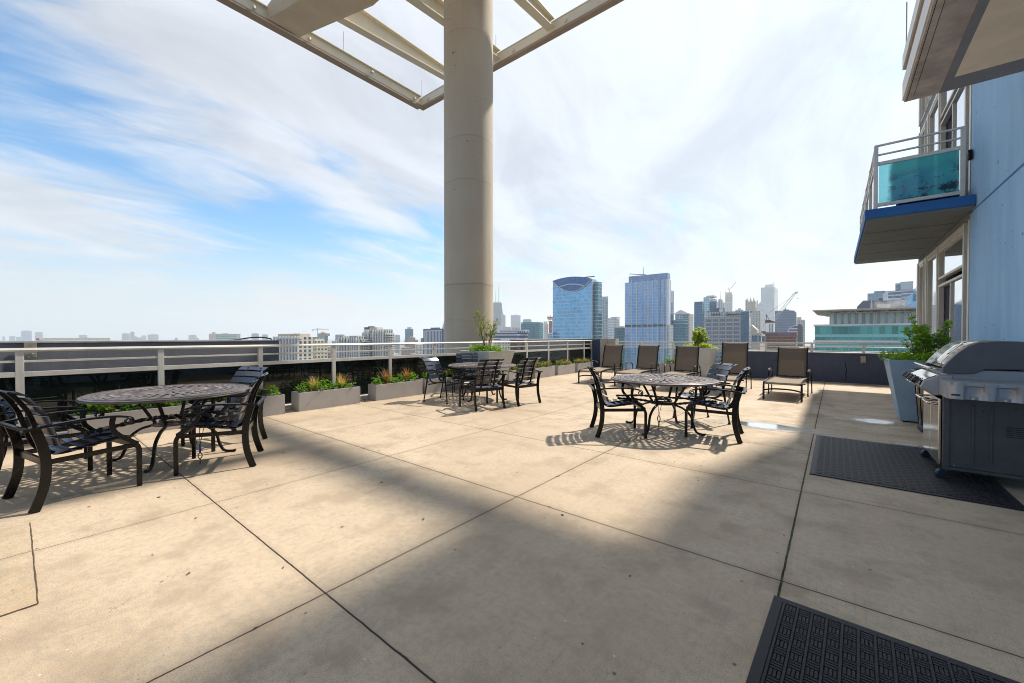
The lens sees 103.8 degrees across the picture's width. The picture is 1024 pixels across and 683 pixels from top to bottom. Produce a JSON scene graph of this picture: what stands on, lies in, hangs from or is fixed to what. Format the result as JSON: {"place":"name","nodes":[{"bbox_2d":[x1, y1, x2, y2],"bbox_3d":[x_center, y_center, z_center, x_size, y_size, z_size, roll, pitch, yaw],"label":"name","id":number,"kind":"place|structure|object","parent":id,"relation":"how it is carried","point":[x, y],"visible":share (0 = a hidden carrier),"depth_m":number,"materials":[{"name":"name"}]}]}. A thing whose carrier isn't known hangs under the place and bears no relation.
{"place":"outdoors","nodes":[
{"label":"outdoors","id":0,"kind":"place"},
{"bbox_2d":[36,338,109,340],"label":"warehouse","id":1,"kind":"structure","parent":0,"point":[61,339],"depth_m":605.03,"materials":[{"name":"concrete"}]},
{"bbox_2d":[1,339,814,345],"bbox_3d":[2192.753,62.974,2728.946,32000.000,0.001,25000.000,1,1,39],"label":"city ground","id":2,"kind":"structure","parent":0,"point":[402,340],"depth_m":9890.13,"materials":[{"name":"grey"}]},
{"bbox_2d":[21,330,31,340],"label":"tower block","id":3,"kind":"structure","parent":2,"relation":"on","point":[26,335],"depth_m":3315.42,"materials":[{"name":"concrete"}]},
{"bbox_2d":[209,332,240,339],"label":"office block","id":4,"kind":"structure","parent":2,"relation":"on","point":[222,336],"depth_m":1218.45,"materials":[{"name":"concrete"}]},
{"bbox_2d":[273,333,312,360],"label":"apartment tower","id":5,"kind":"structure","parent":2,"relation":"on","point":[295,338],"depth_m":297.96,"materials":[{"name":"beige concrete"}]},
{"bbox_2d":[313,337,327,358],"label":"apartment tower","id":6,"kind":"structure","parent":2,"relation":"on","point":[319,349],"depth_m":327.24,"materials":[{"name":"beige concrete"}]},
{"bbox_2d":[336,336,369,357],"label":"apartment tower","id":7,"kind":"structure","parent":2,"relation":"on","point":[351,339],"depth_m":410.29,"materials":[{"name":"grey concrete"}]},
{"bbox_2d":[362,326,394,356],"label":"apartment tower","id":8,"kind":"structure","parent":2,"relation":"on","point":[373,334],"depth_m":407.10,"materials":[{"name":"grey concrete"}]},
{"bbox_2d":[423,327,443,353],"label":"office tower","id":9,"kind":"structure","parent":2,"relation":"on","point":[436,334],"depth_m":523.68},
{"bbox_2d":[173,339,814,355],"bbox_3d":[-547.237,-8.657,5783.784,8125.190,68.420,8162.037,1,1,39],"label":"distant rooftops","id":10,"kind":"object","parent":2,"relation":"on","point":[330,342],"visible":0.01,"depth_m":2682.28,"materials":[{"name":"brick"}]},
{"bbox_2d":[758,301,765,330],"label":"diamond tower","id":11,"kind":"structure","parent":10,"relation":"on","point":[761,306],"depth_m":1270.78,"materials":[{"name":"blue glass"}]},
{"bbox_2d":[775,308,795,331],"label":"glass block","id":12,"kind":"structure","parent":10,"relation":"on","point":[785,321],"depth_m":678.25,"materials":[{"name":"glass"}]},
{"bbox_2d":[493,294,502,325],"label":"skyscraper","id":13,"kind":"structure","parent":2,"relation":"on","point":[497,310],"depth_m":2300.24,"materials":[{"name":"concrete"}]},
{"bbox_2d":[493,330,528,339],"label":"office block","id":14,"kind":"structure","parent":2,"relation":"on","point":[512,334],"depth_m":440.31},
{"bbox_2d":[511,314,520,329],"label":"tower block","id":15,"kind":"structure","parent":2,"relation":"on","point":[515,320],"depth_m":1998.83,"materials":[{"name":"concrete"}]},
{"bbox_2d":[521,322,542,338],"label":"glass block","id":16,"kind":"structure","parent":2,"relation":"on","point":[535,329],"depth_m":705.50,"materials":[{"name":"blue glass"}]},
{"bbox_2d":[552,276,601,338],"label":"glass tower","id":17,"kind":"structure","parent":2,"relation":"on","point":[577,307],"depth_m":432.07,"materials":[{"name":"blue glass"}]},
{"bbox_2d":[602,296,607,338],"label":"office tower","id":18,"kind":"structure","parent":2,"relation":"on","point":[604,317],"depth_m":603.64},
{"bbox_2d":[608,317,619,338],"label":"office block","id":19,"kind":"structure","parent":2,"relation":"on","point":[613,323],"depth_m":795.29,"materials":[{"name":"concrete"}]},
{"bbox_2d":[614,327,624,368],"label":"glass block","id":20,"kind":"structure","parent":2,"relation":"on","point":[620,333],"depth_m":540.22,"materials":[{"name":"glass"}]},
{"bbox_2d":[625,267,670,369],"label":"glass tower","id":21,"kind":"structure","parent":2,"relation":"on","point":[647,307],"depth_m":500.45,"materials":[{"name":"blue glass"}]},
{"bbox_2d":[666,324,672,362],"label":"office tower","id":22,"kind":"structure","parent":2,"relation":"on","point":[669,332],"depth_m":448.46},
{"bbox_2d":[673,320,687,371],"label":"glass block","id":23,"kind":"structure","parent":2,"relation":"on","point":[680,330],"depth_m":519.34,"materials":[{"name":"blue glass"}]},
{"bbox_2d":[674,310,693,344],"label":"gabled tower","id":24,"kind":"structure","parent":2,"relation":"on","point":[684,315],"depth_m":645.62,"materials":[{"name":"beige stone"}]},
{"bbox_2d":[694,301,703,338],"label":"glass tower","id":25,"kind":"structure","parent":2,"relation":"on","point":[698,314],"depth_m":581.72,"materials":[{"name":"blue glass"}]},
{"bbox_2d":[703,295,716,331],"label":"glass tower","id":26,"kind":"structure","parent":2,"relation":"on","point":[707,300],"depth_m":685.49,"materials":[{"name":"glass"}]},
{"bbox_2d":[704,308,751,362],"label":"office block","id":27,"kind":"structure","parent":2,"relation":"on","point":[728,326],"depth_m":381.95,"materials":[{"name":"stone"}]},
{"bbox_2d":[726,292,732,311],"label":"unfinished tower","id":28,"kind":"structure","parent":2,"relation":"on","point":[729,296],"depth_m":1318.62,"materials":[{"name":"concrete"}]},
{"bbox_2d":[745,297,757,316],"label":"gothic tower","id":29,"kind":"structure","parent":2,"relation":"on","point":[751,305],"depth_m":859.43,"materials":[{"name":"beige stone"}]},
{"bbox_2d":[751,308,762,332],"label":"office tower","id":30,"kind":"structure","parent":2,"relation":"on","point":[756,319],"depth_m":684.65,"materials":[{"name":"grey concrete"}]},
{"bbox_2d":[751,325,764,350],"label":"stone block","id":31,"kind":"structure","parent":2,"relation":"on","point":[756,336],"depth_m":343.24,"materials":[{"name":"concrete"}]},
{"bbox_2d":[761,283,777,331],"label":"skyscraper","id":32,"kind":"structure","parent":2,"relation":"on","point":[769,296],"depth_m":1433.65,"materials":[{"name":"concrete"}]},
{"bbox_2d":[765,332,797,350],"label":"construction site","id":33,"kind":"object","parent":2,"relation":"on","point":[780,336],"visible":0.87,"depth_m":299.91},
{"bbox_2d":[765,292,797,331],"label":"lattice crane","id":34,"kind":"object","parent":33,"relation":"on","point":[770,321],"visible":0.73,"depth_m":310.65,"materials":[{"name":"grey metal"}]},
{"bbox_2d":[788,324,802,347],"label":"round top block","id":35,"kind":"structure","parent":2,"relation":"on","point":[798,328],"depth_m":488.21,"materials":[{"name":"grey concrete"}]},
{"bbox_3d":[2.356,49.495,3.138,17.500,95.640,24.900,1,1,39],"label":"lower building","id":36,"kind":"object","parent":2,"relation":"on","visible":0},
{"bbox_2d":[0,340,280,403],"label":"parapet wall","id":37,"kind":"structure","parent":36,"relation":"on","point":[47,366],"depth_m":6.07,"materials":[{"name":"metal"}]},
{"bbox_2d":[24,343,36,357],"bbox_3d":[-6.367,0.117,5.312,0.041,0.205,0.110,1,1,39],"label":"anchor plate","id":38,"kind":"object","parent":37,"relation":"attached to","point":[33,354],"visible":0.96,"depth_m":5.31,"materials":[{"name":"silver metal"}]},
{"bbox_2d":[444,0,492,352],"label":"concrete column","id":39,"kind":"structure","parent":36,"relation":"on","point":[468,158],"depth_m":12.18,"materials":[{"name":"beige concrete"}]},
{"bbox_2d":[509,339,584,349],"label":"parapet wall","id":40,"kind":"structure","parent":36,"relation":"on","point":[560,345],"depth_m":14.73,"materials":[{"name":"metal"}]},
{"bbox_2d":[585,339,599,366],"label":"parapet wall","id":41,"kind":"structure","parent":36,"relation":"on","point":[596,349],"depth_m":16.86,"materials":[{"name":"paint"}]},
{"bbox_2d":[0,0,919,340],"label":"sky","id":42,"kind":"structure","parent":0,"point":[170,169],"materials":[{"name":"blue"}]},
{"bbox_2d":[0,370,1023,682],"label":"terrace floor","id":43,"kind":"structure","parent":0,"point":[456,548],"depth_m":2.56,"materials":[{"name":"concrete"}]},
{"bbox_2d":[0,523,37,616],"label":"floor patch","id":44,"kind":"object","parent":43,"relation":"on","point":[18,589],"visible":1,"depth_m":2.31,"materials":[{"name":"concrete"}]},
{"bbox_2d":[0,523,38,615],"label":"floor joint","id":45,"kind":"object","parent":44,"relation":"on","point":[34,571],"visible":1,"depth_m":2.28,"materials":[{"name":"brown"}]},
{"bbox_2d":[0,396,92,470],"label":"slat armchair","id":46,"kind":"object","parent":43,"relation":"on","point":[4,436],"visible":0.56,"depth_m":3.96,"materials":[{"name":"brown metal"}]},
{"bbox_2d":[0,390,142,513],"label":"slat armchair","id":47,"kind":"object","parent":43,"relation":"on","point":[42,445],"visible":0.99,"depth_m":3.33,"materials":[{"name":"brown metal"}]},
{"bbox_2d":[67,403,191,439],"bbox_3d":[-5.298,1.114,5.633,0.300,0.335,1.240,1,1,39],"label":"planter box","id":48,"kind":"object","parent":43,"relation":"on","point":[135,413],"visible":0.28,"depth_m":5.54,"materials":[{"name":"concrete"}]},
{"bbox_2d":[73,401,188,415],"bbox_3d":[-5.292,0.842,5.640,0.443,0.303,1.179,1,1,39],"label":"bedding plant","id":49,"kind":"object","parent":48,"relation":"on","point":[126,406],"visible":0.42,"depth_m":5.55,"materials":[{"name":"green plant"}]},
{"bbox_2d":[75,383,250,472],"bbox_3d":[-3.813,0.923,4.526,1.492,0.745,1.492,0,1,33],"label":"patio table","id":50,"kind":"object","parent":43,"relation":"on","point":[157,395],"visible":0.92,"depth_m":4.36,"materials":[{"name":"metal"}]},
{"bbox_2d":[85,412,213,435],"bbox_3d":[-3.739,0.829,4.241,0.971,0.087,0.602,0,1,-35],"label":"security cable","id":51,"kind":"object","parent":50,"relation":"attached to","point":[140,420],"visible":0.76,"depth_m":4.27,"materials":[{"name":"black metal"}]},
{"bbox_2d":[173,372,267,475],"bbox_3d":[-3.065,0.833,4.323,0.756,0.950,0.670,0,1,-25],"label":"slat armchair","id":52,"kind":"object","parent":43,"relation":"on","point":[246,419],"visible":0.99,"depth_m":4.16,"materials":[{"name":"brown metal"}]},
{"bbox_2d":[181,366,269,451],"bbox_3d":[-3.642,0.823,5.164,0.670,0.950,0.756,0,1,24],"label":"slat armchair","id":53,"kind":"object","parent":43,"relation":"on","point":[229,409],"visible":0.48,"depth_m":5.26,"materials":[{"name":"brown metal"}]},
{"bbox_2d":[7,382,469,447],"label":"curb","id":54,"kind":"structure","parent":43,"relation":"on","point":[362,397],"depth_m":7.35,"materials":[{"name":"concrete"}]},
{"bbox_2d":[0,340,592,437],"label":"terrace railing","id":55,"kind":"object","parent":54,"relation":"on","point":[285,377],"visible":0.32,"depth_m":6.74,"materials":[{"name":"metal"}]},
{"bbox_2d":[196,393,284,420],"bbox_3d":[-4.470,1.101,6.664,0.300,0.335,1.205,1,1,39],"label":"planter box","id":56,"kind":"object","parent":43,"relation":"on","point":[274,405],"visible":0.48,"depth_m":6.88,"materials":[{"name":"concrete"}]},
{"bbox_2d":[206,385,279,402],"bbox_3d":[-4.464,0.851,6.675,0.337,0.241,1.117,1,1,39],"label":"bedding plant","id":57,"kind":"object","parent":56,"relation":"on","point":[275,390],"visible":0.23,"depth_m":6.96,"materials":[{"name":"green plant"}]},
{"bbox_2d":[291,386,359,411],"bbox_3d":[-3.572,1.087,7.780,0.300,0.335,1.210,1,1,38],"label":"planter box","id":58,"kind":"object","parent":43,"relation":"on","point":[318,399],"visible":0.91,"depth_m":7.60,"materials":[{"name":"concrete"}]},
{"bbox_2d":[293,379,356,392],"bbox_3d":[-3.606,0.833,7.754,0.478,0.270,1.137,1,1,39],"label":"bedding plant","id":59,"kind":"object","parent":58,"relation":"in","point":[330,385],"visible":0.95,"depth_m":7.66,"materials":[{"name":"green plant"}]},
{"bbox_2d":[368,379,422,400],"bbox_3d":[-2.589,1.072,9.004,0.300,0.335,1.230,1,1,38],"label":"planter box","id":60,"kind":"object","parent":43,"relation":"on","point":[390,390],"visible":0.99,"depth_m":8.81,"materials":[{"name":"concrete"}]},
{"bbox_2d":[371,372,417,384],"bbox_3d":[-2.617,0.827,8.996,0.404,0.256,1.227,1,1,39],"label":"bedding plant","id":61,"kind":"object","parent":60,"relation":"in","point":[378,380],"visible":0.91,"depth_m":8.92,"materials":[{"name":"green plant"}]},
{"bbox_2d":[417,376,460,393],"bbox_3d":[-1.781,1.060,10.009,0.300,0.335,1.210,1,1,38],"label":"planter box","id":62,"kind":"object","parent":43,"relation":"on","point":[433,388],"visible":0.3,"depth_m":9.74,"materials":[{"name":"concrete"}]},
{"bbox_2d":[419,356,463,403],"bbox_3d":[-1.517,0.785,8.488,0.821,0.922,0.613,0,1,27],"label":"curved armchair","id":63,"kind":"object","parent":43,"relation":"on","point":[435,362],"visible":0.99,"depth_m":8.54,"materials":[{"name":"brown metal"}]},
{"bbox_2d":[452,353,479,395],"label":"slat armchair","id":64,"kind":"object","parent":43,"relation":"on","point":[467,377],"visible":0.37,"depth_m":9.75,"materials":[{"name":"brown metal"}]},
{"bbox_2d":[448,362,515,401],"bbox_3d":[-0.651,0.871,8.810,1.492,0.745,1.492,0,1,-13],"label":"patio table","id":65,"kind":"object","parent":43,"relation":"on","point":[471,365],"visible":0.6,"depth_m":8.60,"materials":[{"name":"metal"}]},
{"bbox_2d":[459,359,506,411],"bbox_3d":[-0.548,0.793,7.637,0.670,0.950,0.756,0,1,-35],"label":"slat armchair","id":66,"kind":"object","parent":43,"relation":"on","point":[485,385],"visible":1,"depth_m":7.49,"materials":[{"name":"brown metal"}]},
{"bbox_2d":[460,350,514,387],"bbox_3d":[-0.652,0.727,10.643,1.037,0.985,1.037,1,1,39],"label":"tapered planter","id":67,"kind":"object","parent":43,"relation":"on","point":[506,356],"visible":0.42,"depth_m":10.36,"materials":[{"name":"concrete"}]},
{"bbox_2d":[468,310,509,355],"bbox_3d":[-0.657,-0.217,10.629,1.054,1.234,1.155,0,1,-22],"label":"shrub","id":68,"kind":"object","parent":67,"relation":"in","point":[489,347],"visible":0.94,"depth_m":10.50,"materials":[{"name":"green plant"}]},
{"bbox_2d":[496,357,542,406],"bbox_3d":[0.164,0.786,8.168,0.670,0.950,0.756,-1,1,-44],"label":"slat armchair","id":69,"kind":"object","parent":43,"relation":"on","point":[517,381],"visible":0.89,"depth_m":8.03,"materials":[{"name":"brown metal"}]},
{"bbox_2d":[530,366,554,378],"bbox_3d":[0.992,1.018,13.458,0.300,0.335,1.200,1,1,38],"label":"planter box","id":70,"kind":"object","parent":43,"relation":"on","point":[548,371],"visible":0.66,"depth_m":13.42,"materials":[{"name":"concrete"}]},
{"bbox_2d":[551,364,574,374],"bbox_3d":[1.856,1.005,14.533,0.300,0.335,1.200,1,1,38],"label":"planter box","id":71,"kind":"object","parent":43,"relation":"on","point":[561,369],"visible":0.69,"depth_m":14.31,"materials":[{"name":"concrete"}]},
{"bbox_2d":[578,344,623,382],"bbox_3d":[2.812,0.653,12.380,0.846,1.093,2.210,0,1,33],"label":"sun lounger","id":72,"kind":"object","parent":43,"relation":"on","point":[612,355],"visible":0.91,"depth_m":13.01,"materials":[{"name":"brown fabric"}]},
{"bbox_2d":[600,339,618,367],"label":"corner wall","id":73,"kind":"structure","parent":43,"relation":"on","point":[609,342],"depth_m":16.62,"materials":[{"name":"grey concrete"}]},
{"bbox_2d":[586,365,646,438],"bbox_3d":[1.432,0.817,5.648,0.756,0.950,0.670,0,1,4],"label":"slat armchair","id":74,"kind":"object","parent":43,"relation":"on","point":[598,390],"visible":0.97,"depth_m":5.45,"materials":[{"name":"brown metal"}]},
{"bbox_2d":[614,345,659,387],"bbox_3d":[3.709,0.661,11.713,0.846,1.093,2.210,0,1,34],"label":"sun lounger","id":75,"kind":"object","parent":43,"relation":"on","point":[647,358],"visible":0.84,"depth_m":12.34,"materials":[{"name":"brown fabric"}]},
{"bbox_2d":[611,374,720,435],"bbox_3d":[2.210,0.906,5.882,1.492,0.745,1.492,0,1,7],"label":"patio table","id":76,"kind":"object","parent":43,"relation":"on","point":[671,381],"visible":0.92,"depth_m":5.69,"materials":[{"name":"metal"}]},
{"bbox_2d":[616,394,706,399],"bbox_3d":[2.135,0.806,5.850,1.248,0.087,0.289,0,1,7],"label":"security cable","id":77,"kind":"object","parent":76,"relation":"attached to","point":[686,398],"visible":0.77,"depth_m":5.85,"materials":[{"name":"metal"}]},
{"bbox_2d":[617,397,715,404],"bbox_3d":[2.156,0.847,5.663,1.304,0.112,0.159,0,1,13],"label":"security cable","id":78,"kind":"object","parent":76,"relation":"attached to","point":[670,403],"visible":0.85,"depth_m":5.71,"materials":[{"name":"black metal"}]},
{"bbox_2d":[654,345,700,389],"bbox_3d":[4.518,0.672,10.833,0.846,1.093,2.210,1,1,36],"label":"sun lounger","id":79,"kind":"object","parent":43,"relation":"on","point":[687,358],"visible":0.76,"depth_m":11.48,"materials":[{"name":"fabric"}]},
{"bbox_2d":[684,347,717,376],"bbox_3d":[6.278,0.692,13.502,0.958,0.985,0.958,1,1,39],"label":"tapered planter","id":80,"kind":"object","parent":43,"relation":"on","point":[707,358],"visible":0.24,"depth_m":13.03,"materials":[{"name":"concrete"}]},
{"bbox_2d":[684,327,718,349],"bbox_3d":[6.277,-0.099,13.475,1.162,0.838,1.144,1,1,39],"label":"shrub","id":81,"kind":"object","parent":80,"relation":"on","point":[698,339],"visible":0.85,"depth_m":13.36,"materials":[{"name":"green plant"}]},
{"bbox_2d":[672,363,737,423],"bbox_3d":[3.103,0.810,6.422,0.821,0.922,0.613,0,1,-6],"label":"curved armchair","id":82,"kind":"object","parent":43,"relation":"on","point":[728,367],"visible":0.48,"depth_m":6.40,"materials":[{"name":"brown metal"}]},
{"bbox_2d":[685,367,750,443],"bbox_3d":[2.804,0.819,5.466,0.756,0.950,0.670,0,1,31],"label":"slat armchair","id":83,"kind":"object","parent":43,"relation":"on","point":[736,422],"visible":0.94,"depth_m":5.29,"materials":[{"name":"brown metal"}]},
{"bbox_2d":[712,342,751,391],"bbox_3d":[5.429,0.627,10.045,0.846,1.203,2.122,1,1,37],"label":"sun lounger","id":84,"kind":"object","parent":43,"relation":"on","point":[734,353],"visible":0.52,"depth_m":10.68,"materials":[{"name":"beige fabric"}]},
{"bbox_2d":[615,341,918,371],"bbox_3d":[7.561,0.599,13.509,8.690,1.172,0.100,1,1,39],"label":"railing","id":85,"kind":"object","parent":43,"relation":"on","point":[863,347],"visible":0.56,"depth_m":12.71,"materials":[{"name":"metal"}]},
{"bbox_2d":[704,419,837,434],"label":"puddle","id":86,"kind":"object","parent":43,"relation":"on","point":[776,426],"visible":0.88,"depth_m":6.01,"materials":[{"name":"liquid"}]},
{"bbox_2d":[762,347,812,401],"bbox_3d":[6.394,0.691,9.302,0.846,1.093,2.210,1,1,40],"label":"sun lounger","id":87,"kind":"object","parent":43,"relation":"on","point":[792,363],"visible":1,"depth_m":9.83,"materials":[{"name":"beige fabric"}]},
{"bbox_2d":[748,350,912,384],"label":"parapet wall","id":88,"kind":"structure","parent":43,"relation":"on","point":[844,367],"depth_m":11.86,"materials":[{"name":"stone"}]},
{"bbox_2d":[844,416,912,425],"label":"puddle","id":89,"kind":"object","parent":43,"relation":"on","point":[866,420],"visible":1,"depth_m":6.37,"materials":[{"name":"liquid"}]},
{"bbox_2d":[746,595,1020,682],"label":"rubber mat","id":90,"kind":"object","parent":43,"relation":"on","point":[798,643],"visible":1,"depth_m":1.68,"materials":[{"name":"black rubber"}]},
{"bbox_2d":[883,357,925,421],"bbox_3d":[6.587,0.779,6.417,0.918,0.985,0.918,1,1,39],"label":"tapered planter","id":91,"kind":"object","parent":43,"relation":"on","point":[902,389],"visible":0.41,"depth_m":6.30,"materials":[{"name":"metal"}]},
{"bbox_2d":[877,315,952,362],"bbox_3d":[6.585,0.020,6.406,1.128,0.890,1.154,1,1,39],"label":"shrub","id":92,"kind":"object","parent":91,"relation":"in","point":[924,337],"visible":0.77,"depth_m":6.35,"materials":[{"name":"green plant"}]},
{"bbox_2d":[809,435,1023,510],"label":"rubber mat","id":93,"kind":"object","parent":43,"relation":"on","point":[902,467],"visible":0.86,"depth_m":3.95,"materials":[{"name":"black rubber"}]},
{"bbox_2d":[854,0,1023,351],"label":"apartment tower","id":94,"kind":"structure","parent":43,"relation":"on","point":[963,67],"depth_m":6.44,"materials":[{"name":"blue paint"}]},
{"bbox_2d":[216,0,623,110],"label":"overhead frame","id":95,"kind":"object","parent":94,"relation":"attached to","point":[298,22],"visible":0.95,"depth_m":13.96,"materials":[{"name":"beige metal"}]},
{"bbox_2d":[918,264,922,347],"bbox_3d":[11.061,-0.442,10.811,0.090,3.240,0.780,1,1,39],"label":"window","id":96,"kind":"structure","parent":94,"relation":"in","point":[921,267],"depth_m":11.07,"materials":[{"name":"white"}]},
{"bbox_2d":[927,253,935,351],"bbox_3d":[10.106,-0.428,9.623,0.090,3.240,1.270,1,1,39],"label":"window","id":97,"kind":"structure","parent":94,"relation":"in","point":[931,262],"depth_m":9.86,"materials":[{"name":"white"}]},
{"bbox_2d":[929,97,937,151],"bbox_3d":[10.106,-4.027,9.579,0.090,3.240,1.270,1,1,39],"label":"window","id":98,"kind":"structure","parent":94,"relation":"in","point":[933,118],"depth_m":9.74,"materials":[{"name":"white"}]},
{"bbox_2d":[940,89,957,118],"bbox_3d":[8.906,-5.299,8.071,0.090,0.660,2.300,1,1,39],"label":"window","id":99,"kind":"structure","parent":94,"relation":"in","point":[947,97],"depth_m":8.69,"materials":[{"name":"white"}]},
{"bbox_2d":[937,274,961,349],"bbox_3d":[8.906,-0.020,8.135,0.130,2.460,2.300,1,1,39],"label":"door","id":100,"kind":"structure","parent":94,"relation":"in","point":[953,292],"depth_m":8.10,"materials":[{"name":"white"}]},
{"bbox_2d":[938,231,962,279],"bbox_3d":[8.906,-1.699,8.115,0.090,0.660,2.300,1,1,39],"label":"window","id":101,"kind":"structure","parent":94,"relation":"in","point":[950,256],"depth_m":8.20,"materials":[{"name":"white"}]},
{"bbox_2d":[940,87,964,173],"bbox_3d":[8.906,-3.619,8.091,0.130,2.460,2.300,1,1,39],"label":"door","id":102,"kind":"structure","parent":94,"relation":"in","point":[956,108],"depth_m":8.06,"materials":[{"name":"white"}]},
{"bbox_2d":[902,340,1023,479],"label":"gas grill","id":103,"kind":"object","parent":43,"relation":"on","point":[973,408],"visible":1,"depth_m":3.65,"materials":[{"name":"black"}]},
{"bbox_2d":[915,391,930,453],"bbox_3d":[4.447,0.854,4.349,0.102,0.635,0.416,1,1,39],"label":"door","id":104,"kind":"structure","parent":103,"relation":"in","point":[926,407],"depth_m":4.33,"materials":[{"name":"silver metal"}]},
{"bbox_2d":[922,395,941,464],"bbox_3d":[4.184,0.858,4.022,0.102,0.635,0.416,1,1,39],"label":"door","id":105,"kind":"structure","parent":103,"relation":"in","point":[936,402],"depth_m":3.93,"materials":[{"name":"silver metal"}]},
{"bbox_2d":[812,307,915,352],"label":"teal glass building","id":106,"kind":"structure","parent":0,"point":[874,325],"depth_m":141.96,"materials":[{"name":"teal glass"}]},
{"bbox_2d":[867,291,884,300],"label":"office tower","id":107,"kind":"structure","parent":0,"point":[875,295],"depth_m":415.19,"materials":[{"name":"glass"}]},
{"bbox_2d":[857,298,901,308],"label":"office block","id":108,"kind":"structure","parent":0,"point":[880,303],"depth_m":309.74,"materials":[{"name":"grey metal"}]},
{"bbox_2d":[883,290,901,300],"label":"office tower","id":109,"kind":"structure","parent":0,"point":[892,295],"depth_m":435.35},
{"bbox_2d":[895,281,912,306],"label":"office tower","id":110,"kind":"structure","parent":0,"point":[906,288],"depth_m":457.99,"materials":[{"name":"blue glass"}]},
{"bbox_2d":[904,287,916,306],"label":"glass tower","id":111,"kind":"structure","parent":0,"point":[909,300],"depth_m":297.46,"materials":[{"name":"glass"}]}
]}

